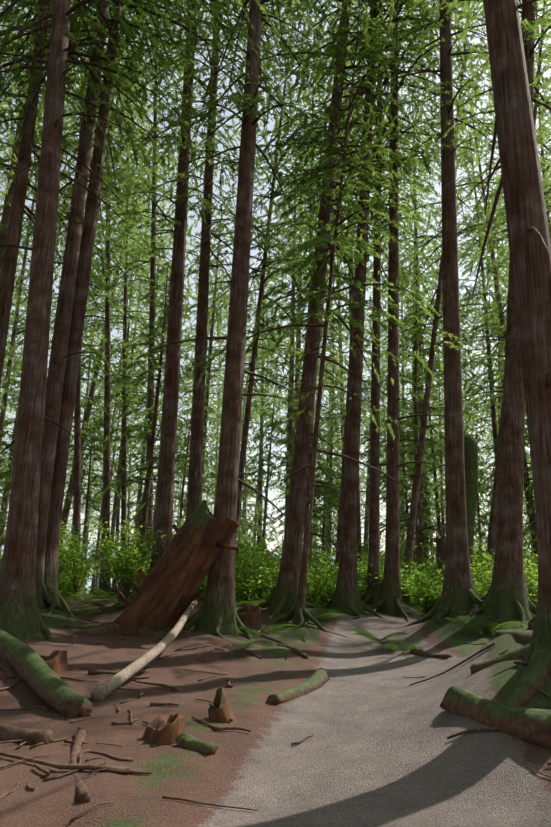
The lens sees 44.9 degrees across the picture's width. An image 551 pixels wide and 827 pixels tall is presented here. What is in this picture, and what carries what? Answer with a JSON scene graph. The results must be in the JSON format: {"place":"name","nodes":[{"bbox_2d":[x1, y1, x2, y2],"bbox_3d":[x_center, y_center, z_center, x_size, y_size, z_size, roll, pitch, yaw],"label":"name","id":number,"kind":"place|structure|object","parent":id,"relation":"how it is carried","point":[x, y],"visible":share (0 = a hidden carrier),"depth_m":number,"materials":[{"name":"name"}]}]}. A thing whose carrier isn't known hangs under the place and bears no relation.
{"place":"outdoors","nodes":[
{"label":"outdoors","id":0,"kind":"place"},
{"bbox_2d":[1,543,476,592],"bbox_3d":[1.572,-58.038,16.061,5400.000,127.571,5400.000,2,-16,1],"label":"ridge hills","id":1,"kind":"structure","parent":0,"point":[88,584],"depth_m":1525.53,"materials":[{"name":"green plant"}]},
{"bbox_2d":[0,593,550,826],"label":"ground","id":2,"kind":"structure","parent":0,"point":[378,749],"depth_m":6.00,"materials":[{"name":"brown soil"}]},
{"bbox_2d":[39,650,68,675],"bbox_3d":[-2.900,3.186,8.428,0.598,0.371,0.561,2,-19,1],"label":"stump","id":3,"kind":"object","parent":2,"relation":"on","point":[56,661],"visible":0.38,"depth_m":8.47,"materials":[{"name":"brown wood"}]},
{"bbox_2d":[63,621,190,639],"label":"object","id":4,"kind":"object","parent":2,"relation":"on","point":[97,628],"visible":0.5,"depth_m":11.36,"materials":[{"name":"green plant"}]},
{"bbox_2d":[90,600,196,700],"bbox_3d":[-1.658,3.328,9.892,0.286,1.087,5.033,0,-16,6],"label":"fallen pole","id":5,"kind":"object","parent":2,"relation":"on","point":[103,690],"visible":1,"depth_m":8.47,"materials":[{"name":"brown wood"}]},
{"bbox_2d":[142,712,184,744],"bbox_3d":[-1.029,2.848,5.923,0.395,0.350,0.358,-9,-19,34],"label":"stump","id":6,"kind":"object","parent":2,"relation":"on","point":[162,730],"visible":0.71,"depth_m":5.89,"materials":[{"name":"brown wood"}]},
{"bbox_2d":[113,499,239,635],"bbox_3d":[-1.781,2.992,12.066,1.626,2.914,1.381,32,-9,9],"label":"leaning snag","id":7,"kind":"object","parent":2,"relation":"on","point":[165,595],"visible":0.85,"depth_m":11.74,"materials":[{"name":"brown wood"}]},
{"bbox_2d":[208,687,236,722],"bbox_3d":[-0.550,2.990,6.726,0.291,0.419,0.301,-15,-18,-4],"label":"stump","id":8,"kind":"object","parent":2,"relation":"on","point":[219,710],"visible":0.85,"depth_m":6.66,"materials":[{"name":"brown wood"}]},
{"bbox_2d":[237,604,260,625],"bbox_3d":[-0.678,4.509,14.738,0.792,0.583,0.700,-12,-21,41],"label":"stump","id":9,"kind":"object","parent":2,"relation":"on","point":[248,615],"visible":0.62,"depth_m":14.55,"materials":[{"name":"brown wood"}]},
{"bbox_2d":[0,582,535,642],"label":"tree roots","id":10,"kind":"object","parent":2,"relation":"on","point":[48,596],"visible":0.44,"depth_m":13.76,"materials":[{"name":"brown wood"}]},
{"bbox_2d":[0,518,537,617],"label":"shrub","id":11,"kind":"object","parent":2,"relation":"on","point":[427,586],"depth_m":18.19,"materials":[{"name":"green plant"}]},
{"bbox_2d":[0,0,550,660],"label":"tree","id":12,"kind":"object","parent":2,"relation":"on","point":[38,460],"depth_m":17.72,"materials":[{"name":"green plant"}]},
{"bbox_2d":[0,617,550,802],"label":"mossy logs","id":13,"kind":"object","parent":2,"relation":"on","point":[511,715],"visible":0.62,"depth_m":6.16,"materials":[{"name":"green plant"}]},
{"bbox_2d":[0,611,550,822],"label":"fallen twigs","id":14,"kind":"object","parent":2,"relation":"on","point":[79,766],"visible":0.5,"depth_m":6.08,"materials":[{"name":"brown wood"}]},
{"bbox_2d":[60,587,527,651],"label":"moss patches","id":15,"kind":"object","parent":2,"relation":"on","point":[69,597],"visible":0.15,"depth_m":13.44,"materials":[{"name":"green plant"}]},
{"bbox_2d":[411,435,477,604],"bbox_3d":[5.979,3.793,23.505,4.508,6.419,3.896,2,-16,1],"label":"snag","id":16,"kind":"object","parent":2,"relation":"on","point":[471,460],"visible":0.25,"depth_m":23.87,"materials":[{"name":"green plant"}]},
{"bbox_2d":[0,0,550,559],"label":"sky","id":17,"kind":"structure","parent":0,"point":[272,494],"materials":[{"name":"white"}]}
]}

